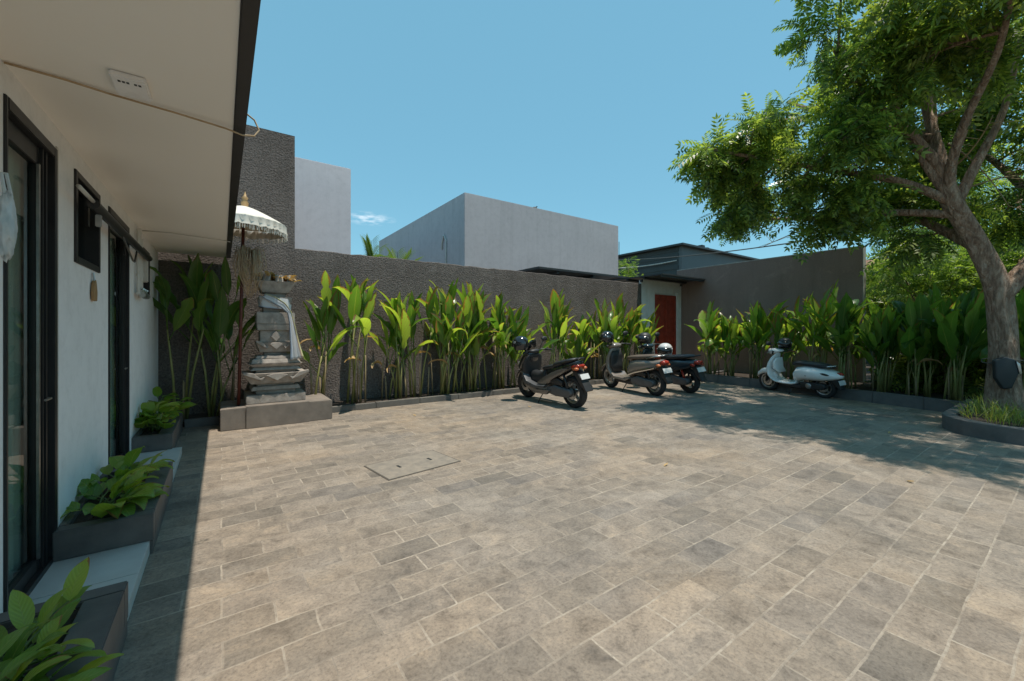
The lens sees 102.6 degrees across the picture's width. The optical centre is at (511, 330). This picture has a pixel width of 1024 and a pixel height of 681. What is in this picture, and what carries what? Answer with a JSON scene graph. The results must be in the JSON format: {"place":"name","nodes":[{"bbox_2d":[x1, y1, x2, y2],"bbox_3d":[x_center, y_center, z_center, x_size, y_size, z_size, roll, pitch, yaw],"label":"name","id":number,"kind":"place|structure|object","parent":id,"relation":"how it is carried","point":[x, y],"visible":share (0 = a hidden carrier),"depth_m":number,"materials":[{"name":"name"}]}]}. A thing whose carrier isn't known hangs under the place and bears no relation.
{"place":"outdoors","nodes":[
{"label":"outdoors","id":0,"kind":"place"},
{"bbox_2d":[295,157,350,253],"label":"pale building","id":1,"kind":"structure","parent":0,"point":[322,206],"depth_m":9.23,"materials":[{"name":"paint"}]},
{"bbox_2d":[332,377,602,405],"bbox_3d":[0.393,1.325,9.927,9.300,0.001,0.640,0,0,-35],"label":"planting bed","id":2,"kind":"object","parent":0,"point":[343,402],"depth_m":8.38,"materials":[{"name":"grey concrete"}]},
{"bbox_2d":[277,270,366,394],"bbox_3d":[-3.286,0.163,7.108,1.582,2.328,0.548,0,0,18],"label":"heliconia plant","id":3,"kind":"object","parent":2,"relation":"on","point":[324,315],"visible":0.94,"depth_m":7.15,"materials":[{"name":"green plant"}]},
{"bbox_2d":[317,275,379,403],"bbox_3d":[-2.806,0.156,7.327,0.950,2.342,0.970,0,0,25],"label":"heliconia plant","id":4,"kind":"object","parent":2,"relation":"on","point":[354,293],"visible":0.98,"depth_m":7.39,"materials":[{"name":"green plant"}]},
{"bbox_2d":[369,292,429,399],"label":"heliconia plant","id":5,"kind":"object","parent":2,"relation":"on","point":[405,326],"visible":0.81,"depth_m":7.91,"materials":[{"name":"green plant"}]},
{"bbox_2d":[372,286,447,397],"bbox_3d":[-2.018,0.221,8.140,1.422,2.214,0.731,0,0,-35],"label":"heliconia plant","id":6,"kind":"object","parent":2,"relation":"on","point":[412,310],"visible":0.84,"depth_m":8.14,"materials":[{"name":"green plant"}]},
{"bbox_2d":[415,277,490,394],"bbox_3d":[-1.229,0.118,8.523,1.560,2.421,1.156,0,0,1],"label":"heliconia plant","id":7,"kind":"object","parent":2,"relation":"on","point":[445,331],"visible":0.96,"depth_m":8.44,"materials":[{"name":"green plant"}]},
{"bbox_2d":[449,281,509,391],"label":"heliconia plant","id":8,"kind":"object","parent":2,"relation":"on","point":[475,324],"visible":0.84,"depth_m":8.83,"materials":[{"name":"green plant"}]},
{"bbox_2d":[468,292,524,389],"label":"heliconia plant","id":9,"kind":"object","parent":2,"relation":"on","point":[498,314],"visible":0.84,"depth_m":9.24,"materials":[{"name":"green plant"}]},
{"bbox_2d":[491,303,559,387],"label":"heliconia plant","id":10,"kind":"object","parent":2,"relation":"on","point":[521,330],"visible":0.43,"depth_m":9.57,"materials":[{"name":"green plant"}]},
{"bbox_2d":[538,288,575,380],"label":"heliconia plant","id":11,"kind":"object","parent":2,"relation":"on","point":[560,319],"visible":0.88,"depth_m":10.16,"materials":[{"name":"green plant"}]},
{"bbox_2d":[561,314,602,375],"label":"heliconia plant","id":12,"kind":"object","parent":2,"relation":"on","point":[576,347],"visible":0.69,"depth_m":10.59,"materials":[{"name":"green plant"}]},
{"bbox_2d":[586,298,627,378],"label":"heliconia plant","id":13,"kind":"object","parent":2,"relation":"on","point":[608,322],"visible":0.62,"depth_m":11.22,"materials":[{"name":"green plant"}]},
{"bbox_2d":[607,293,652,373],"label":"heliconia plant","id":14,"kind":"object","parent":2,"relation":"on","point":[630,324],"visible":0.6,"depth_m":11.66,"materials":[{"name":"green plant"}]},
{"bbox_2d":[633,304,663,354],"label":"heliconia plant","id":15,"kind":"object","parent":2,"relation":"on","point":[641,327],"visible":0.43,"depth_m":12.19,"materials":[{"name":"green plant"}]},
{"bbox_2d":[379,192,617,274],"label":"grey building","id":16,"kind":"structure","parent":0,"point":[466,229],"depth_m":13.99,"materials":[{"name":"paint"}]},
{"bbox_2d":[518,266,627,279],"bbox_3d":[2.131,-1.865,14.137,4.200,0.150,1.330,0,0,-35],"label":"wall canopy","id":17,"kind":"object","parent":16,"relation":"attached to","point":[563,272],"visible":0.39,"depth_m":13.45,"materials":[{"name":"metal"}]},
{"bbox_2d":[113,381,1023,680],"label":"paving","id":18,"kind":"structure","parent":0,"point":[747,533],"depth_m":2.65,"materials":[{"name":"stone"}]},
{"bbox_2d":[0,581,127,680],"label":"planter","id":19,"kind":"object","parent":18,"relation":"on","point":[99,615],"visible":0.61,"depth_m":1.64,"materials":[{"name":"concrete"}]},
{"bbox_2d":[0,557,106,680],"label":"broad leaf plant","id":20,"kind":"object","parent":19,"relation":"in","point":[65,601],"visible":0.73,"depth_m":1.49,"materials":[{"name":"green plant"}]},
{"bbox_2d":[0,615,123,680],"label":"broad leaf plant","id":21,"kind":"object","parent":19,"relation":"in","point":[90,671],"visible":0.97,"depth_m":1.32,"materials":[{"name":"green plant"}]},
{"bbox_2d":[52,461,172,561],"bbox_3d":[-2.800,1.274,2.974,0.436,0.249,1.270,0,0,-35],"label":"planter","id":22,"kind":"object","parent":18,"relation":"on","point":[77,534],"visible":0.56,"depth_m":2.51,"materials":[{"name":"concrete"}]},
{"bbox_2d":[60,462,169,518],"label":"broad leaf plant","id":23,"kind":"object","parent":22,"relation":"in","point":[136,492],"visible":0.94,"depth_m":2.70,"materials":[{"name":"green plant"}]},
{"bbox_2d":[90,446,174,494],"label":"broad leaf plant","id":24,"kind":"object","parent":22,"relation":"in","point":[123,464],"visible":0.56,"depth_m":3.17,"materials":[{"name":"green plant"}]},
{"bbox_2d":[132,412,182,452],"bbox_3d":[-4.349,1.274,5.082,0.338,0.249,1.480,0,0,-35],"label":"planter","id":25,"kind":"object","parent":18,"relation":"on","point":[163,439],"visible":0.52,"depth_m":4.54,"materials":[{"name":"concrete"}]},
{"bbox_2d":[134,401,183,432],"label":"broad leaf plant","id":26,"kind":"object","parent":25,"relation":"on","point":[148,408],"visible":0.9,"depth_m":4.78,"materials":[{"name":"green plant"}]},
{"bbox_2d":[146,386,195,422],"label":"broad leaf plant","id":27,"kind":"object","parent":25,"relation":"on","point":[156,391],"visible":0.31,"depth_m":5.26,"materials":[{"name":"green plant"}]},
{"bbox_2d":[183,412,219,426],"bbox_3d":[-4.882,1.360,6.223,0.790,0.080,0.600,0,0,-35],"label":"corner bed","id":28,"kind":"object","parent":18,"relation":"on","point":[200,415],"visible":0.14,"depth_m":6.30,"materials":[{"name":"grey concrete"}]},
{"bbox_2d":[150,260,214,419],"bbox_3d":[-4.890,0.115,5.828,1.091,2.425,0.811,0,0,-35],"label":"heliconia plant","id":29,"kind":"object","parent":28,"relation":"on","point":[182,314],"visible":0.84,"depth_m":5.95,"materials":[{"name":"green plant"}]},
{"bbox_2d":[187,253,261,416],"bbox_3d":[-4.330,0.085,6.380,1.193,2.490,1.162,0,0,-35],"label":"heliconia plant","id":30,"kind":"object","parent":28,"relation":"on","point":[223,317],"visible":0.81,"depth_m":6.28,"materials":[{"name":"green plant"}]},
{"bbox_2d":[185,416,218,427],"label":"kerb","id":31,"kind":"structure","parent":18,"relation":"on","point":[200,422],"depth_m":6.00,"materials":[{"name":"concrete"}]},
{"bbox_2d":[220,274,331,431],"bbox_3d":[-3.691,0.270,6.444,1.450,2.260,0.915,0,0,-35],"label":"stone shrine","id":32,"kind":"object","parent":18,"relation":"on","point":[276,395],"visible":0.87,"depth_m":6.24,"materials":[{"name":"grey stone"}]},
{"bbox_2d":[233,192,287,405],"bbox_3d":[-3.961,-0.469,6.011,1.153,3.140,1.150,1,0,-35],"label":"ceremonial umbrella","id":33,"kind":"object","parent":32,"relation":"on","point":[252,223],"visible":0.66,"depth_m":5.99,"materials":[{"name":"white fabric"}]},
{"bbox_2d":[232,245,266,298],"bbox_3d":[-3.833,-0.848,6.005,0.442,0.769,0.452,0,0,-35],"label":"straw bundle","id":34,"kind":"object","parent":33,"relation":"attached to","point":[251,256],"visible":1,"depth_m":5.95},
{"bbox_2d":[251,271,300,282],"bbox_3d":[-3.723,-0.838,6.501,0.731,0.192,0.664,0,0,-35],"label":"leaf offering","id":35,"kind":"object","parent":32,"relation":"on","point":[284,278],"visible":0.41,"depth_m":6.38},
{"bbox_2d":[258,293,303,359],"bbox_3d":[-3.641,-0.054,6.462,0.595,1.015,0.554,0,0,-35],"label":"shrine cloth","id":36,"kind":"object","parent":32,"relation":"attached to","point":[269,301],"visible":0.98,"depth_m":6.33,"materials":[{"name":"white fabric"}]},
{"bbox_2d":[364,450,459,480],"bbox_3d":[-1.038,1.395,4.311,0.828,0.008,0.558,0,0,-43],"label":"inspection hatch","id":37,"kind":"object","parent":18,"relation":"on","point":[392,469],"visible":1,"depth_m":4.27,"materials":[{"name":"beige concrete"}]},
{"bbox_2d":[332,378,613,412],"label":"kerb","id":38,"kind":"structure","parent":18,"relation":"on","point":[372,405],"depth_m":7.96,"materials":[{"name":"concrete"}]},
{"bbox_2d":[516,336,592,407],"bbox_3d":[0.729,0.773,7.975,0.790,1.260,2.138,-6,3,-34],"label":"scooter","id":39,"kind":"object","parent":18,"relation":"on","point":[533,378],"visible":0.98,"depth_m":7.63,"materials":[{"name":"metal"}]},
{"bbox_2d":[511,336,528,353],"bbox_3d":[0.153,0.281,8.141,0.362,0.355,0.316,0,0,35],"label":"helmet","id":40,"kind":"object","parent":39,"relation":"hanging from","point":[519,343],"visible":1,"depth_m":8.02,"materials":[{"name":"black paint"}]},
{"bbox_2d":[601,331,672,395],"bbox_3d":[2.745,0.717,9.371,0.815,1.371,2.174,-4,2,-26],"label":"scooter","id":41,"kind":"object","parent":18,"relation":"on","point":[646,366],"visible":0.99,"depth_m":8.98,"materials":[{"name":"metal"}]},
{"bbox_2d":[599,331,613,345],"bbox_3d":[2.248,0.183,9.769,0.353,0.346,0.308,0,0,-5],"label":"helmet","id":42,"kind":"object","parent":41,"relation":"hanging from","point":[608,337],"visible":0.95,"depth_m":9.66,"materials":[{"name":"black paint"}]},
{"bbox_2d":[635,332,706,392],"bbox_3d":[3.652,0.737,9.758,0.793,1.333,2.113,-6,2,-26],"label":"scooter","id":43,"kind":"object","parent":18,"relation":"on","point":[681,365],"visible":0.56,"depth_m":9.15,"materials":[{"name":"metal"}]},
{"bbox_2d":[637,332,650,346],"bbox_3d":[3.210,0.216,9.952,0.353,0.346,0.308,0,0,-25],"label":"helmet","id":44,"kind":"object","parent":43,"relation":"hanging from","point":[644,338],"visible":1,"depth_m":9.85,"materials":[{"name":"black plastic"}]},
{"bbox_2d":[657,343,672,354],"bbox_3d":[3.628,0.489,9.726,0.348,0.391,0.399,0,0,35],"label":"helmet","id":45,"kind":"object","parent":43,"relation":"on","point":[664,349],"visible":0.92,"depth_m":9.60,"materials":[{"name":"white paint"}]},
{"bbox_2d":[757,341,845,397],"bbox_3d":[6.244,0.811,9.023,0.724,1.184,1.870,-5,2,-21],"label":"scooter","id":46,"kind":"object","parent":18,"relation":"on","point":[814,372],"visible":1,"depth_m":8.71,"materials":[{"name":"metal"}]},
{"bbox_2d":[777,338,791,351],"bbox_3d":[6.196,0.320,9.317,0.282,0.316,0.322,0,0,45],"label":"helmet","id":47,"kind":"object","parent":46,"relation":"on","point":[784,343],"visible":1,"depth_m":9.23,"materials":[{"name":"black plastic"}]},
{"bbox_2d":[704,373,981,411],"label":"kerb","id":48,"kind":"structure","parent":18,"relation":"on","point":[924,403],"depth_m":8.03,"materials":[{"name":"concrete"}]},
{"bbox_2d":[942,399,1023,445],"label":"tree bed","id":49,"kind":"object","parent":18,"relation":"on","point":[955,421],"visible":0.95,"depth_m":5.39,"materials":[{"name":"grey concrete"}]},
{"bbox_2d":[667,0,1023,414],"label":"shade tree","id":50,"kind":"object","parent":49,"relation":"in","point":[927,56],"visible":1,"depth_m":6.22,"materials":[{"name":"green plant"}]},
{"bbox_2d":[981,357,1023,388],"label":"hanging bag","id":51,"kind":"object","parent":50,"relation":"hanging from","point":[1006,371],"visible":0.98,"depth_m":5.99,"materials":[{"name":"black fabric"}]},
{"bbox_2d":[246,0,1023,258],"label":"sky","id":52,"kind":"structure","parent":0,"point":[577,108],"materials":[{"name":"blue"}]},
{"bbox_2d":[716,366,983,400],"bbox_3d":[11.686,1.280,8.675,8.900,0.001,12.680,0,0,-35],"label":"side bed","id":53,"kind":"object","parent":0,"point":[866,386],"visible":0.2,"depth_m":9.39,"materials":[{"name":"soil"}]},
{"bbox_2d":[685,301,731,374],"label":"heliconia plant","id":54,"kind":"object","parent":53,"relation":"on","point":[709,320],"visible":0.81,"depth_m":11.53,"materials":[{"name":"green plant"}]},
{"bbox_2d":[698,312,755,375],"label":"heliconia plant","id":55,"kind":"object","parent":53,"relation":"on","point":[730,330],"visible":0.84,"depth_m":11.16,"materials":[{"name":"green plant"}]},
{"bbox_2d":[734,300,779,378],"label":"heliconia plant","id":56,"kind":"object","parent":53,"relation":"on","point":[757,329],"visible":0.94,"depth_m":10.63,"materials":[{"name":"green plant"}]},
{"bbox_2d":[766,295,824,379],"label":"heliconia plant","id":57,"kind":"object","parent":53,"relation":"on","point":[779,325],"visible":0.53,"depth_m":10.03,"materials":[{"name":"green plant"}]},
{"bbox_2d":[768,279,838,381],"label":"heliconia plant","id":58,"kind":"object","parent":53,"relation":"on","point":[827,311],"visible":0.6,"depth_m":9.68,"materials":[{"name":"green plant"}]},
{"bbox_2d":[801,292,882,388],"bbox_3d":[7.433,0.204,9.144,1.700,2.159,1.299,0,0,-35],"label":"heliconia plant","id":59,"kind":"object","parent":53,"relation":"on","point":[844,334],"visible":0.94,"depth_m":9.00,"materials":[{"name":"green plant"}]},
{"bbox_2d":[853,299,898,387],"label":"heliconia plant","id":60,"kind":"object","parent":53,"relation":"on","point":[874,309],"visible":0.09,"depth_m":9.14,"materials":[{"name":"green plant"}]},
{"bbox_2d":[848,303,905,392],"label":"heliconia plant","id":61,"kind":"object","parent":53,"relation":"on","point":[878,336],"visible":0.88,"depth_m":8.38,"materials":[{"name":"green plant"}]},
{"bbox_2d":[887,293,960,396],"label":"heliconia plant","id":62,"kind":"object","parent":53,"relation":"on","point":[919,340],"visible":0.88,"depth_m":7.88,"materials":[{"name":"green plant"}]},
{"bbox_2d":[865,227,1023,358],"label":"shrub","id":63,"kind":"object","parent":53,"relation":"on","point":[898,281],"visible":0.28,"depth_m":9.96,"materials":[{"name":"green plant"}]},
{"bbox_2d":[917,285,987,400],"bbox_3d":[8.096,0.169,7.460,1.472,2.229,1.328,0,0,3],"label":"heliconia plant","id":64,"kind":"object","parent":53,"relation":"on","point":[952,335],"visible":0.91,"depth_m":7.30,"materials":[{"name":"green plant"}]},
{"bbox_2d":[928,282,984,394],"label":"heliconia plant","id":65,"kind":"object","parent":53,"relation":"on","point":[934,294],"visible":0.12,"depth_m":8.26,"materials":[{"name":"green plant"}]},
{"bbox_2d":[905,349,1022,397],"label":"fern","id":66,"kind":"object","parent":53,"relation":"on","point":[976,371],"visible":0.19,"depth_m":7.95,"materials":[{"name":"green plant"}]},
{"bbox_2d":[908,212,1023,331],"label":"shrub","id":67,"kind":"object","parent":53,"relation":"on","point":[967,286],"visible":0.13,"depth_m":9.23,"materials":[{"name":"green plant"}]},
{"bbox_2d":[978,289,1023,388],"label":"heliconia plant","id":68,"kind":"object","parent":53,"relation":"on","point":[984,351],"visible":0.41,"depth_m":6.77,"materials":[{"name":"green plant"}]},
{"bbox_2d":[980,288,1023,381],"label":"heliconia plant","id":69,"kind":"object","parent":53,"relation":"on","point":[1018,295],"visible":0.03,"depth_m":7.26,"materials":[{"name":"green plant"}]},
{"bbox_2d":[1005,245,1023,288],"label":"shrub","id":70,"kind":"object","parent":53,"relation":"on","point":[1017,258],"visible":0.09,"depth_m":8.59,"materials":[{"name":"green plant"}]},
{"bbox_2d":[866,251,1003,362],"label":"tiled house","id":71,"kind":"structure","parent":0,"point":[887,289],"depth_m":19.04,"materials":[{"name":"tile"}]},
{"bbox_2d":[950,389,1023,426],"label":"grass","id":72,"kind":"structure","parent":0,"point":[1006,414],"depth_m":5.66,"materials":[{"name":"green plant"}]},
{"label":"ground","id":73,"kind":"structure","parent":0,"visible":0},
{"bbox_2d":[0,0,260,621],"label":"white building","id":74,"kind":"structure","parent":73,"relation":"on","point":[78,374],"depth_m":2.27,"materials":[{"name":"paint"}]},
{"bbox_2d":[0,172,17,262],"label":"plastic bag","id":75,"kind":"object","parent":74,"relation":"hanging from","point":[8,227],"visible":1,"depth_m":1.74,"materials":[{"name":"white plastic"}]},
{"bbox_2d":[3,93,57,612],"bbox_3d":[-2.505,0.135,2.056,0.162,2.370,0.690,0,0,-35],"label":"door","id":76,"kind":"structure","parent":74,"relation":"in","point":[30,160],"depth_m":2.19,"materials":[{"name":"black glass"}]},
{"bbox_2d":[74,168,100,272],"bbox_3d":[-3.096,-0.755,2.918,0.132,0.610,0.660,0,0,-35],"label":"window","id":77,"kind":"structure","parent":74,"relation":"in","point":[87,240],"depth_m":3.13,"materials":[{"name":"black glass"}]},
{"bbox_2d":[91,273,97,300],"bbox_3d":[-3.105,-0.325,3.050,0.022,0.211,0.104,0,0,-35],"label":"wall ornament","id":78,"kind":"object","parent":74,"relation":"attached to","point":[94,293],"depth_m":3.03,"materials":[{"name":"beige wood"}]},
{"bbox_2d":[76,184,152,262],"bbox_3d":[-3.452,-0.771,3.622,0.123,0.247,2.900,0,0,-35],"label":"rolled blind rail","id":79,"kind":"object","parent":74,"relation":"attached to","point":[103,214],"visible":0.99,"depth_m":3.06,"materials":[{"name":"black plastic"}]},
{"bbox_2d":[108,206,129,468],"bbox_3d":[-3.752,0.130,3.820,0.162,2.380,0.910,0,0,-35],"label":"door","id":80,"kind":"structure","parent":74,"relation":"in","point":[118,263],"depth_m":4.08,"materials":[{"name":"black glass"}]},
{"bbox_2d":[109,69,151,101],"bbox_3d":[-1.831,-1.173,1.976,0.130,0.030,0.200,0,0,-35],"label":"emergency light","id":81,"kind":"object","parent":74,"relation":"attached to","point":[130,85],"visible":1,"depth_m":1.95,"materials":[{"name":"white paint"}]},
{"bbox_2d":[4,61,259,136],"bbox_3d":[-1.881,-1.256,2.148,0.988,0.211,0.031,0,0,-45],"label":"soffit cable","id":82,"kind":"object","parent":74,"relation":"attached to","point":[64,79],"visible":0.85,"depth_m":2.09,"materials":[{"name":"plastic"}]},
{"bbox_2d":[136,228,149,298],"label":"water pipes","id":83,"kind":"object","parent":74,"relation":"attached to","point":[141,269],"visible":0.98,"depth_m":4.62,"materials":[{"name":"white plastic"}]},
{"bbox_2d":[143,247,149,294],"bbox_3d":[-4.657,-0.725,5.127,0.132,0.590,0.650,0,0,-35],"label":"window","id":84,"kind":"structure","parent":74,"relation":"in","point":[145,285],"depth_m":5.39,"materials":[{"name":"black glass"}]},
{"bbox_2d":[142,230,229,241],"bbox_3d":[-4.021,-1.175,5.093,0.880,0.025,0.111,0,0,-39],"label":"soffit cable","id":85,"kind":"object","parent":74,"relation":"attached to","point":[184,234],"visible":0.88,"depth_m":5.05,"materials":[{"name":"white plastic"}]},
{"bbox_2d":[362,234,395,257],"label":"palm plant","id":86,"kind":"object","parent":73,"relation":"on","point":[367,243],"visible":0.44,"depth_m":9.95,"materials":[{"name":"green plant"}]},
{"bbox_2d":[158,124,640,413],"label":"pebbledash wall","id":87,"kind":"structure","parent":73,"relation":"on","point":[267,180],"depth_m":7.73,"materials":[{"name":"grey concrete"}]},
{"bbox_2d":[380,247,422,260],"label":"palm plant","id":88,"kind":"object","parent":73,"relation":"on","point":[406,256],"visible":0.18,"depth_m":10.50,"materials":[{"name":"green plant"}]},
{"bbox_2d":[618,255,643,276],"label":"shrub","id":89,"kind":"object","parent":73,"relation":"on","point":[628,272],"visible":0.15,"depth_m":23.02,"materials":[{"name":"green plant"}]},
{"bbox_2d":[618,243,757,276],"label":"dark building","id":90,"kind":"structure","parent":73,"relation":"on","point":[682,249],"depth_m":25.39,"materials":[{"name":"metal"}]},
{"bbox_2d":[618,260,676,268],"bbox_3d":[8.038,-4.127,26.008,0.070,0.207,4.864,0,0,-44],"label":"overhead cable","id":91,"kind":"object","parent":90,"relation":"attached to","point":[651,264],"visible":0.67,"depth_m":25.27,"materials":[{"name":"white plastic"}]},
{"bbox_2d":[622,218,943,259],"bbox_3d":[8.491,-3.650,18.308,0.044,2.239,18.789,0,0,-9],"label":"overhead cable","id":92,"kind":"object","parent":90,"relation":"attached to","point":[733,250],"visible":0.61,"depth_m":16.60,"materials":[{"name":"black rubber"}]},
{"bbox_2d":[677,246,865,381],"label":"brown wall","id":93,"kind":"structure","parent":73,"relation":"on","point":[729,289],"depth_m":11.98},
{"bbox_2d":[866,259,904,363],"bbox_3d":[14.717,-0.737,16.505,4.914,4.183,4.895,0,0,-35],"label":"background tree","id":94,"kind":"object","parent":73,"relation":"on","point":[873,298],"visible":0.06,"depth_m":15.52,"materials":[{"name":"green plant"}]},
{"bbox_2d":[865,327,976,395],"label":"plant","id":95,"kind":"object","parent":73,"relation":"on","point":[899,375],"visible":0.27,"depth_m":8.59,"materials":[{"name":"green plant"}]},
{"bbox_2d":[863,129,1023,309],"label":"background tree","id":96,"kind":"object","parent":73,"relation":"on","point":[991,186],"visible":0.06,"depth_m":12.42,"materials":[{"name":"green plant"}]},
{"label":"gate path","id":97,"kind":"structure","parent":0,"visible":0},
{"bbox_2d":[639,279,680,369],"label":"courtyard gate","id":98,"kind":"structure","parent":97,"relation":"on","point":[666,296],"depth_m":13.61,"materials":[{"name":"white paint"}]},
{"bbox_2d":[611,273,704,285],"bbox_3d":[4.830,-1.613,13.638,2.330,0.185,2.000,0,0,-35],"label":"gate canopy","id":99,"kind":"object","parent":98,"relation":"attached to","point":[665,277],"visible":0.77,"depth_m":13.09,"materials":[{"name":"metal"}]},
{"bbox_2d":[655,294,675,369],"bbox_3d":[5.121,0.100,13.645,1.105,2.560,0.115,0,0,-35],"label":"door","id":100,"kind":"structure","parent":98,"relation":"in","point":[666,311],"depth_m":13.64,"materials":[{"name":"red wood"}]}
]}

